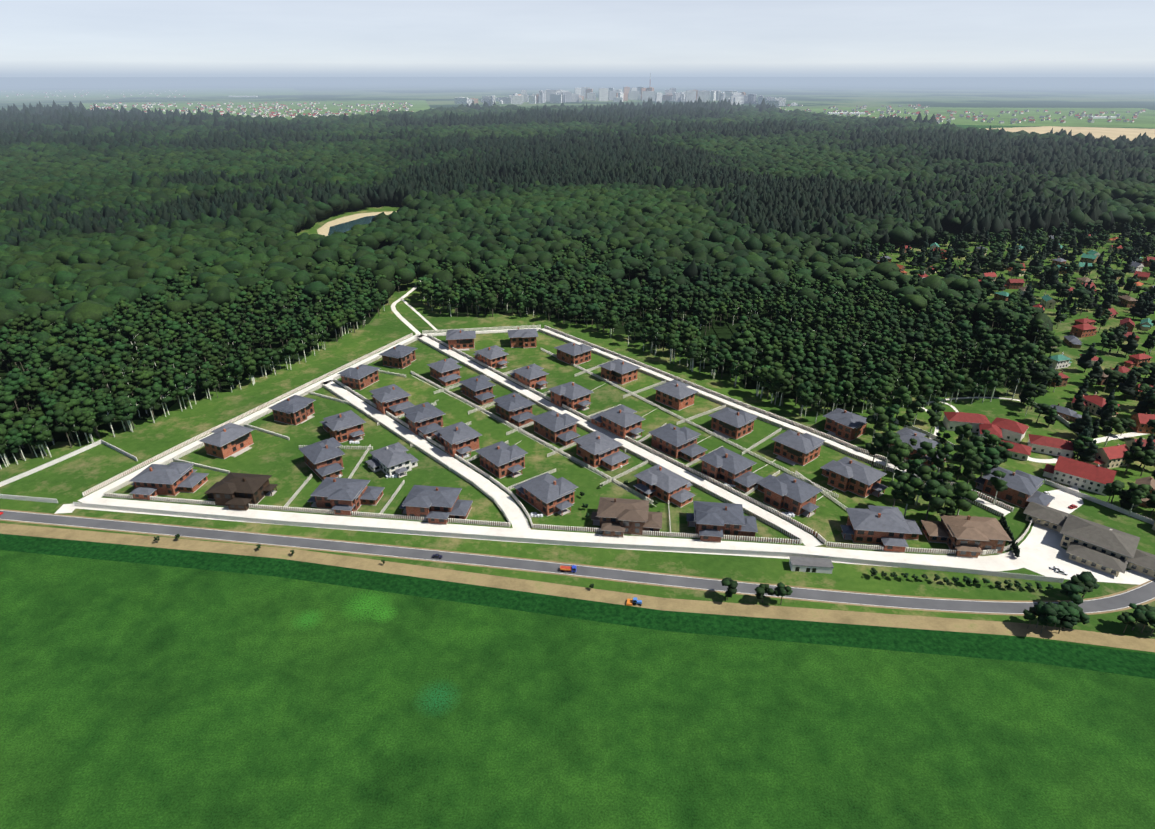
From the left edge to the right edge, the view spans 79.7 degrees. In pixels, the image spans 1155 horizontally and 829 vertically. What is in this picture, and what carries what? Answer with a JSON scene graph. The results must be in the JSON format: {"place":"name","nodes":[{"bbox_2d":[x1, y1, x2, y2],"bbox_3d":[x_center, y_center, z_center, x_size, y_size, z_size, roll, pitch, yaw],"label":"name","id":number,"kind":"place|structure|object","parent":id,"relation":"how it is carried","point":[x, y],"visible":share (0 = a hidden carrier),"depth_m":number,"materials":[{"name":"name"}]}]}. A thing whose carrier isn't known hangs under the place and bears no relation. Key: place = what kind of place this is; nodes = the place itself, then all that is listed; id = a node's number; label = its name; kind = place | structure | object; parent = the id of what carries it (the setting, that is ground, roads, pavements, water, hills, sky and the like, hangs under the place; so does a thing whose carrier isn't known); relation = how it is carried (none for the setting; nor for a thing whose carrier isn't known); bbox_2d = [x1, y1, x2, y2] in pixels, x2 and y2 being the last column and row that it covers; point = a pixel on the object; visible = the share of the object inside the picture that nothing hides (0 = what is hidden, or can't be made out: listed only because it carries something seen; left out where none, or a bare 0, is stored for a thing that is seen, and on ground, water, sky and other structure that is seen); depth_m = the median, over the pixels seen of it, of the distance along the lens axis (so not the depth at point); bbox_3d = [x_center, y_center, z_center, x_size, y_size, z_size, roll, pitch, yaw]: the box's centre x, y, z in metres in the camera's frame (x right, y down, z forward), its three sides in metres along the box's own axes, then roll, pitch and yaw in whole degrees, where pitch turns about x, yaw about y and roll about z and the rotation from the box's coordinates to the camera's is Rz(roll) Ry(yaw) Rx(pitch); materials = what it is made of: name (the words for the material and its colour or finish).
{"place":"outdoors","nodes":[
{"label":"outdoors","id":0,"kind":"place"},
{"bbox_2d":[0,88,302,98],"bbox_3d":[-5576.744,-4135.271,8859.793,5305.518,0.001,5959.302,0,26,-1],"label":"field ground","id":1,"kind":"structure","parent":0,"point":[94,93],"depth_m":8409.89,"materials":[{"name":"green plant"}]},
{"bbox_2d":[199,422,254,458],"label":"house","id":2,"kind":"structure","parent":0,"point":[227,440],"depth_m":388.47,"materials":[{"name":"grey tile"}]},
{"bbox_2d":[83,100,429,119],"bbox_3d":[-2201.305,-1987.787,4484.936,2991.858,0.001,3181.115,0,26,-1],"label":"field ground","id":3,"kind":"structure","parent":0,"point":[418,105],"depth_m":4681.80,"materials":[{"name":"green plant"}]},
{"bbox_2d":[268,395,315,425],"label":"house","id":4,"kind":"structure","parent":0,"point":[295,410],"depth_m":423.78,"materials":[{"name":"grey tile"}]},
{"bbox_2d":[298,437,344,480],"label":"house","id":5,"kind":"structure","parent":0,"point":[323,459],"depth_m":369.97,"materials":[{"name":"grey tile"}]},
{"bbox_2d":[320,410,365,442],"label":"house","id":6,"kind":"structure","parent":0,"point":[344,427],"depth_m":403.60,"materials":[{"name":"grey tile"}]},
{"bbox_2d":[328,216,374,234],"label":"pond water","id":7,"kind":"structure","parent":0,"point":[345,227],"depth_m":988.49,"materials":[{"name":"teal liquid"}]},
{"bbox_2d":[317,211,396,235],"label":"sandy beach","id":8,"kind":"structure","parent":0,"point":[324,229],"depth_m":1015.67,"materials":[{"name":"beige sand"}]},
{"bbox_2d":[379,345,417,368],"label":"house","id":9,"kind":"structure","parent":0,"point":[400,356],"depth_m":504.52,"materials":[{"name":"grey tile"}]},
{"bbox_2d":[427,358,461,386],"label":"house","id":10,"kind":"structure","parent":0,"point":[445,372],"depth_m":481.05,"materials":[{"name":"grey tile"}]},
{"bbox_2d":[459,375,494,404],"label":"house","id":11,"kind":"structure","parent":0,"point":[478,389],"depth_m":453.57,"materials":[{"name":"grey tile"}]},
{"bbox_2d":[474,345,508,368],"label":"house","id":12,"kind":"structure","parent":0,"point":[494,356],"depth_m":504.96,"materials":[{"name":"grey tile"}]},
{"bbox_2d":[492,392,535,426],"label":"house","id":13,"kind":"structure","parent":0,"point":[514,408],"depth_m":424.77,"materials":[{"name":"grey tile"}]},
{"bbox_2d":[507,327,537,347],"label":"house","id":14,"kind":"structure","parent":0,"point":[523,338],"depth_m":540.35,"materials":[{"name":"grey brick"}]},
{"bbox_2d":[513,472,577,516],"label":"house","id":15,"kind":"structure","parent":0,"point":[547,494],"depth_m":338.43,"materials":[{"name":"grey tile"}]},
{"bbox_2d":[530,410,580,445],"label":"house","id":16,"kind":"structure","parent":0,"point":[554,427],"depth_m":403.36,"materials":[{"name":"grey tile"}]},
{"bbox_2d":[0,77,1154,828],"bbox_3d":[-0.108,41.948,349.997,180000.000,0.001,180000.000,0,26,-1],"label":"ground","id":17,"kind":"structure","parent":0,"point":[134,695],"depth_m":232.66,"materials":[{"name":"green plant"}]},
{"bbox_2d":[1,90,1145,123],"bbox_3d":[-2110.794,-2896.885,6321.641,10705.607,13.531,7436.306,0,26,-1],"label":"village houses","id":18,"kind":"structure","parent":17,"relation":"on","point":[893,115],"depth_m":3925.28,"materials":[{"name":"white paint"}]},
{"bbox_2d":[472,87,745,102],"bbox_3d":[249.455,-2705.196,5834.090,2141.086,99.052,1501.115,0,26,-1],"label":"distant buildings","id":19,"kind":"structure","parent":17,"relation":"on","point":[626,90],"depth_m":5799.98,"materials":[{"name":"grey concrete"}]},
{"bbox_2d":[455,87,797,105],"bbox_3d":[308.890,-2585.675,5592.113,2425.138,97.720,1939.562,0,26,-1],"label":"town blocks","id":20,"kind":"structure","parent":17,"relation":"on","point":[552,96],"depth_m":5430.10,"materials":[{"name":"grey concrete"}]},
{"bbox_2d":[483,87,778,106],"bbox_3d":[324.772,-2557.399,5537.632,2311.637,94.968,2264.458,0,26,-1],"label":"city buildings","id":21,"kind":"structure","parent":17,"relation":"on","point":[567,97],"depth_m":5206.88,"materials":[{"name":"grey concrete"}]},
{"bbox_2d":[229,96,1115,118],"bbox_3d":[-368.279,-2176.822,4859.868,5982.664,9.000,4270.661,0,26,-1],"label":"distant houses","id":22,"kind":"structure","parent":17,"relation":"on","point":[1101,117],"depth_m":3741.71,"materials":[{"name":"white"}]},
{"bbox_2d":[0,206,1154,638],"bbox_3d":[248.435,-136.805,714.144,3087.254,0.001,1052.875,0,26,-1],"label":"lawn ground","id":23,"kind":"structure","parent":0,"point":[276,458],"depth_m":384.49,"materials":[{"name":"green plant"}]},
{"bbox_2d":[129,462,208,500],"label":"house","id":24,"kind":"structure","parent":23,"relation":"on","point":[171,479],"depth_m":351.78,"materials":[{"name":"grey tile"}]},
{"bbox_2d":[204,472,277,510],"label":"house","id":25,"kind":"structure","parent":23,"relation":"on","point":[237,491],"depth_m":342.38,"materials":[{"name":"brown tile"}]},
{"bbox_2d":[307,477,384,515],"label":"house","id":26,"kind":"structure","parent":23,"relation":"on","point":[343,496],"depth_m":339.92,"materials":[{"name":"grey tile"}]},
{"bbox_2d":[337,364,380,390],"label":"house","id":27,"kind":"structure","parent":23,"relation":"on","point":[361,377],"depth_m":470.88,"materials":[{"name":"red brick"}]},
{"bbox_2d":[365,442,418,477],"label":"house","id":28,"kind":"structure","parent":23,"relation":"on","point":[395,459],"depth_m":371.38,"materials":[{"name":"grey tile"}]},
{"bbox_2d":[369,384,414,416],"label":"house","id":29,"kind":"structure","parent":23,"relation":"on","point":[392,399],"depth_m":436.39,"materials":[{"name":"grey tile"}]},
{"bbox_2d":[401,402,444,439],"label":"house","id":30,"kind":"structure","parent":23,"relation":"on","point":[425,419],"depth_m":411.92,"materials":[{"name":"grey tile"}]},
{"bbox_2d":[399,485,472,524],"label":"house","id":31,"kind":"structure","parent":23,"relation":"on","point":[437,505],"depth_m":330.99,"materials":[{"name":"grey tile"}]},
{"bbox_2d":[433,421,481,458],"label":"house","id":32,"kind":"structure","parent":23,"relation":"on","point":[461,437],"depth_m":389.38,"materials":[{"name":"grey tile"}]},
{"bbox_2d":[446,329,475,350],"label":"house","id":33,"kind":"structure","parent":23,"relation":"on","point":[460,339],"depth_m":537.44,"materials":[{"name":"grey tile"}]},
{"bbox_2d":[476,441,527,478],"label":"house","id":34,"kind":"structure","parent":23,"relation":"on","point":[500,459],"depth_m":369.07,"materials":[{"name":"grey tile"}]},
{"bbox_2d":[0,297,1027,468],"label":"trees","id":35,"kind":"object","parent":23,"relation":"on","point":[923,387],"visible":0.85,"depth_m":437.13,"materials":[{"name":"green plant"}]},
{"bbox_2d":[509,364,548,389],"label":"house","id":36,"kind":"structure","parent":23,"relation":"on","point":[533,376],"depth_m":471.91,"materials":[{"name":"grey tile"}]},
{"bbox_2d":[548,381,593,410],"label":"house","id":37,"kind":"structure","parent":23,"relation":"on","point":[573,395],"depth_m":442.65,"materials":[{"name":"red brick"}]},
{"bbox_2d":[554,342,593,365],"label":"house","id":38,"kind":"structure","parent":23,"relation":"on","point":[572,353],"depth_m":511.35,"materials":[{"name":"grey tile"}]},
{"bbox_2d":[0,325,1154,582],"bbox_3d":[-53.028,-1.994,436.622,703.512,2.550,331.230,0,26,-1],"label":"fences and walls","id":39,"kind":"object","parent":23,"relation":"on","point":[794,539],"visible":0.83,"depth_m":360.00,"materials":[{"name":"concrete"}]},
{"bbox_2d":[339,377,834,516],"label":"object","id":40,"kind":"object","parent":23,"relation":"on","point":[535,514],"visible":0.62,"depth_m":367.34,"materials":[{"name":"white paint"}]},
{"bbox_2d":[573,431,630,470],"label":"house","id":41,"kind":"structure","parent":23,"relation":"on","point":[595,449],"depth_m":377.53,"materials":[{"name":"grey tile"}]},
{"bbox_2d":[590,405,644,438],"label":"house","id":42,"kind":"structure","parent":23,"relation":"on","point":[622,421],"depth_m":409.58,"materials":[{"name":"grey brick"}]},
{"bbox_2d":[580,480,659,516],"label":"garden shrubs","id":43,"kind":"object","parent":23,"relation":"on","point":[655,502],"visible":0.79,"depth_m":340.84,"materials":[{"name":"green plant"}]},
{"bbox_2d":[591,497,661,537],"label":"house","id":44,"kind":"structure","parent":23,"relation":"on","point":[616,517],"depth_m":321.79,"materials":[{"name":"brown tile"}]},
{"bbox_2d":[633,464,694,507],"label":"house","id":45,"kind":"structure","parent":23,"relation":"on","point":[662,483],"depth_m":347.86,"materials":[{"name":"grey tile"}]},
{"bbox_2d":[648,423,707,461],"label":"house","id":46,"kind":"structure","parent":23,"relation":"on","point":[672,440],"depth_m":387.34,"materials":[{"name":"grey tile"}]},
{"bbox_2d":[687,501,757,542],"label":"house","id":47,"kind":"structure","parent":23,"relation":"on","point":[712,521],"depth_m":318.80,"materials":[{"name":"grey brick"}]},
{"bbox_2d":[698,447,762,492],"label":"house","id":48,"kind":"structure","parent":23,"relation":"on","point":[724,465],"depth_m":361.13,"materials":[{"name":"grey tile"}]},
{"bbox_2d":[708,407,757,439],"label":"house","id":49,"kind":"structure","parent":23,"relation":"on","point":[727,423],"depth_m":408.97,"materials":[{"name":"grey brick"}]},
{"bbox_2d":[721,577,792,604],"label":"roadside trees","id":50,"kind":"object","parent":23,"relation":"on","point":[762,589],"visible":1,"depth_m":276.54,"materials":[{"name":"green plant"}]},
{"bbox_2d":[756,472,822,517],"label":"house","id":51,"kind":"structure","parent":23,"relation":"on","point":[790,494],"depth_m":338.33,"materials":[{"name":"grey tile"}]},
{"bbox_2d":[841,505,921,552],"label":"house","id":52,"kind":"structure","parent":23,"relation":"on","point":[891,529],"depth_m":314.14,"materials":[{"name":"grey brick"}]},
{"bbox_2d":[887,427,948,467],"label":"house","id":53,"kind":"structure","parent":23,"relation":"on","point":[906,434],"depth_m":382.74,"materials":[{"name":"grey brick"}]},
{"bbox_2d":[865,386,1013,520],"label":"trees","id":54,"kind":"object","parent":23,"relation":"on","point":[972,454],"visible":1,"depth_m":355.44,"materials":[{"name":"green plant"}]},
{"bbox_2d":[870,567,1052,591],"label":"row of bushes","id":55,"kind":"object","parent":23,"relation":"on","point":[873,571],"visible":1,"depth_m":288.01,"materials":[{"name":"green plant"}]},
{"bbox_2d":[921,514,1011,557],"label":"house","id":56,"kind":"structure","parent":23,"relation":"on","point":[968,536],"depth_m":308.61,"materials":[{"name":"brown tile"}]},
{"bbox_2d":[837,221,1154,413],"bbox_3d":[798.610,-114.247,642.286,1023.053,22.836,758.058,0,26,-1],"label":"village trees","id":57,"kind":"object","parent":23,"relation":"on","point":[1143,307],"visible":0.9,"depth_m":731.52,"materials":[{"name":"green plant"}]},
{"bbox_2d":[998,515,1019,557],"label":"hedge trees","id":58,"kind":"object","parent":23,"relation":"on","point":[1014,546],"visible":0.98,"depth_m":314.04,"materials":[{"name":"green plant"}]},
{"bbox_2d":[975,466,1054,508],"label":"house","id":59,"kind":"structure","parent":23,"relation":"on","point":[1021,491],"depth_m":343.96,"materials":[{"name":"grey brick"}]},
{"bbox_2d":[923,397,1146,462],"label":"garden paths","id":60,"kind":"structure","parent":23,"relation":"on","point":[1113,437],"depth_m":410.06,"materials":[{"name":"concrete"}]},
{"bbox_2d":[1019,357,1154,515],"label":"trees","id":61,"kind":"object","parent":23,"relation":"on","point":[1133,496],"visible":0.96,"depth_m":404.08,"materials":[{"name":"green plant"}]},
{"bbox_2d":[1023,502,1154,577],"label":"building","id":62,"kind":"structure","parent":23,"relation":"on","point":[1106,549],"depth_m":304.03,"materials":[{"name":"beige paint"}]},
{"bbox_2d":[1023,571,1154,634],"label":"trees","id":63,"kind":"object","parent":23,"relation":"on","point":[1069,614],"visible":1,"depth_m":262.42,"materials":[{"name":"green plant"}]},
{"bbox_2d":[1083,392,1118,416],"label":"village house","id":64,"kind":"structure","parent":23,"relation":"on","point":[1094,402],"depth_m":435.79,"materials":[{"name":"beige paint"}]},
{"bbox_2d":[1085,444,1129,468],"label":"village house","id":65,"kind":"structure","parent":23,"relation":"on","point":[1109,457],"depth_m":374.95,"materials":[{"name":"beige paint"}]},
{"bbox_2d":[1129,413,1154,433],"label":"village house","id":66,"kind":"structure","parent":23,"relation":"on","point":[1141,420],"depth_m":411.64,"materials":[{"name":"red tile"}]},
{"bbox_2d":[0,286,1154,678],"bbox_3d":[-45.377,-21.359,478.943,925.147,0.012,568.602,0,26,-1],"label":"roads and streets","id":67,"kind":"structure","parent":0,"point":[920,634],"depth_m":297.18,"materials":[{"name":"concrete"}]},
{"bbox_2d":[153,534,593,587],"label":"bushes","id":68,"kind":"object","parent":67,"relation":"on","point":[293,552],"visible":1,"depth_m":309.43,"materials":[{"name":"green plant"}]},
{"bbox_2d":[560,565,576,572],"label":"blue truck","id":69,"kind":"object","parent":67,"relation":"on","point":[573,568],"visible":1,"depth_m":296.89,"materials":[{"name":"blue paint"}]},
{"bbox_2d":[626,597,641,605],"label":"blue tractor","id":70,"kind":"object","parent":67,"relation":"on","point":[634,601],"visible":1,"depth_m":278.37,"materials":[{"name":"blue paint"}]},
{"bbox_2d":[0,204,1154,463],"bbox_3d":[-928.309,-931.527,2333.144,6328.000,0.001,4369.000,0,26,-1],"label":"forest floor","id":71,"kind":"structure","parent":0,"point":[726,330],"depth_m":544.46,"materials":[{"name":"green plant"}]},
{"bbox_2d":[0,96,1154,459],"bbox_3d":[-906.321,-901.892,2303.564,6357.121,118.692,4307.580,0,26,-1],"label":"forest trees","id":72,"kind":"object","parent":71,"relation":"on","point":[114,224],"visible":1,"depth_m":875.92,"materials":[{"name":"green plant"}]},
{"bbox_2d":[0,0,1154,76],"label":"sky","id":73,"kind":"structure","parent":0,"point":[39,38],"materials":[{"name":"white"}]},
{"bbox_2d":[598,359,640,384],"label":"house","id":74,"kind":"structure","parent":0,"point":[619,371],"depth_m":479.73,"materials":[{"name":"grey tile"}]},
{"bbox_2d":[653,379,697,410],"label":"house","id":75,"kind":"structure","parent":0,"point":[676,395],"depth_m":444.25,"materials":[{"name":"grey brick"}]},
{"bbox_2d":[771,429,825,465],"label":"house","id":76,"kind":"structure","parent":0,"point":[791,447],"depth_m":381.91,"materials":[{"name":"grey tile"}]},
{"bbox_2d":[789,556,833,573],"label":"utility building","id":77,"kind":"structure","parent":0,"point":[810,564],"depth_m":297.06,"materials":[{"name":"concrete"}]},
{"bbox_2d":[823,408,866,440],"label":"house","id":78,"kind":"structure","parent":0,"point":[844,424],"depth_m":407.05,"materials":[{"name":"grey brick"}]},
{"bbox_2d":[820,456,886,497],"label":"house","id":79,"kind":"structure","parent":0,"point":[844,474],"depth_m":352.84,"materials":[{"name":"grey brick"}]},
{"bbox_2d":[799,107,1154,127],"bbox_3d":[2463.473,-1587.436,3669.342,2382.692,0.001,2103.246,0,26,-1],"label":"field ground","id":80,"kind":"structure","parent":0,"point":[1146,119],"depth_m":3643.49,"materials":[{"name":"green plant"}]},
{"bbox_2d":[993,290,1008,300],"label":"village house","id":81,"kind":"structure","parent":0,"point":[1002,295],"depth_m":649.34,"materials":[{"name":"teal brick"}]},
{"bbox_2d":[943,412,1074,460],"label":"house","id":82,"kind":"structure","parent":0,"point":[1014,432],"depth_m":400.66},
{"bbox_2d":[1004,278,1024,288],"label":"village house","id":83,"kind":"structure","parent":0,"point":[1013,283],"depth_m":689.00,"materials":[{"name":"red brick"}]},
{"bbox_2d":[1040,295,1055,308],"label":"village house","id":84,"kind":"structure","parent":0,"point":[1047,302],"depth_m":632.04,"materials":[{"name":"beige paint"}]},
{"bbox_2d":[1047,371,1069,386],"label":"village house","id":85,"kind":"structure","parent":0,"point":[1064,378],"depth_m":473.00,"materials":[{"name":"brown brick"}]},
{"bbox_2d":[1048,352,1071,368],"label":"village house","id":86,"kind":"structure","parent":0,"point":[1061,361],"depth_m":502.21,"materials":[{"name":"white paint"}]},
{"bbox_2d":[1048,403,1081,421],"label":"village house","id":87,"kind":"structure","parent":0,"point":[1067,414],"depth_m":428.41,"materials":[{"name":"brown brick"}]},
{"bbox_2d":[985,126,1154,140],"bbox_3d":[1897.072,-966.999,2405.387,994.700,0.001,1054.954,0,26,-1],"label":"sand ground","id":88,"kind":"structure","parent":0,"point":[1131,134],"depth_m":2660.20,"materials":[{"name":"beige sand"}]},
{"bbox_2d":[1063,334,1082,347],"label":"village house","id":89,"kind":"structure","parent":0,"point":[1072,341],"depth_m":544.33,"materials":[{"name":"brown wood"}]},
{"bbox_2d":[1043,456,1116,495],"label":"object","id":90,"kind":"structure","parent":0,"point":[1081,475],"depth_m":356.81,"materials":[{"name":"white paint"}]},
{"bbox_2d":[1070,321,1097,337],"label":"village house","id":91,"kind":"structure","parent":0,"point":[1084,330],"depth_m":563.57,"materials":[{"name":"red brick"}]},
{"bbox_2d":[1075,275,1092,285],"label":"village house","id":92,"kind":"structure","parent":0,"point":[1083,279],"depth_m":695.40,"materials":[{"name":"beige paint"}]},
{"bbox_2d":[1074,316,1095,324],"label":"village house","id":93,"kind":"structure","parent":0,"point":[1083,321],"depth_m":588.08,"materials":[{"name":"red tile"}]},
{"bbox_2d":[1020,486,1154,584],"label":"plaza pavement","id":94,"kind":"structure","parent":0,"point":[1045,553],"depth_m":305.76,"materials":[{"name":"concrete"}]},
{"bbox_2d":[1080,253,1097,262],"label":"village house","id":95,"kind":"structure","parent":0,"point":[1089,258],"depth_m":780.08,"materials":[{"name":"teal wood"}]},
{"bbox_2d":[1100,308,1117,318],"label":"village house","id":96,"kind":"structure","parent":0,"point":[1114,312],"depth_m":607.05,"materials":[{"name":"brown wood"}]},
{"bbox_2d":[1119,317,1134,331],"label":"village house","id":97,"kind":"structure","parent":0,"point":[1130,323],"depth_m":570.52,"materials":[{"name":"red brick"}]},
{"bbox_2d":[1117,294,1137,307],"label":"village house","id":98,"kind":"structure","parent":0,"point":[1126,301],"depth_m":635.11,"materials":[{"name":"brown brick"}]},
{"bbox_2d":[1130,261,1143,272],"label":"village house","id":99,"kind":"structure","parent":0,"point":[1136,266],"depth_m":745.59,"materials":[{"name":"white paint"}]},
{"bbox_2d":[1124,352,1152,367],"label":"village house","id":100,"kind":"structure","parent":0,"point":[1134,360],"depth_m":504.86,"materials":[{"name":"red brick"}]},
{"bbox_2d":[1125,438,1154,460],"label":"village house","id":101,"kind":"structure","parent":0,"point":[1128,443],"depth_m":383.81,"materials":[{"name":"beige paint"}]},
{"bbox_2d":[1134,271,1149,280],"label":"village house","id":102,"kind":"structure","parent":0,"point":[1143,276],"depth_m":720.42,"materials":[{"name":"red tile"}]},
{"bbox_2d":[1135,476,1154,508],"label":"village house","id":103,"kind":"structure","parent":0,"point":[1149,480],"depth_m":344.89,"materials":[{"name":"brown brick"}]},
{"bbox_2d":[1140,318,1152,330],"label":"village house","id":104,"kind":"structure","parent":0,"point":[1146,324],"depth_m":579.70,"materials":[{"name":"teal paint"}]},
{"bbox_2d":[1141,256,1154,266],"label":"village house","id":105,"kind":"structure","parent":0,"point":[1146,263],"depth_m":769.63,"materials":[{"name":"red brick"}]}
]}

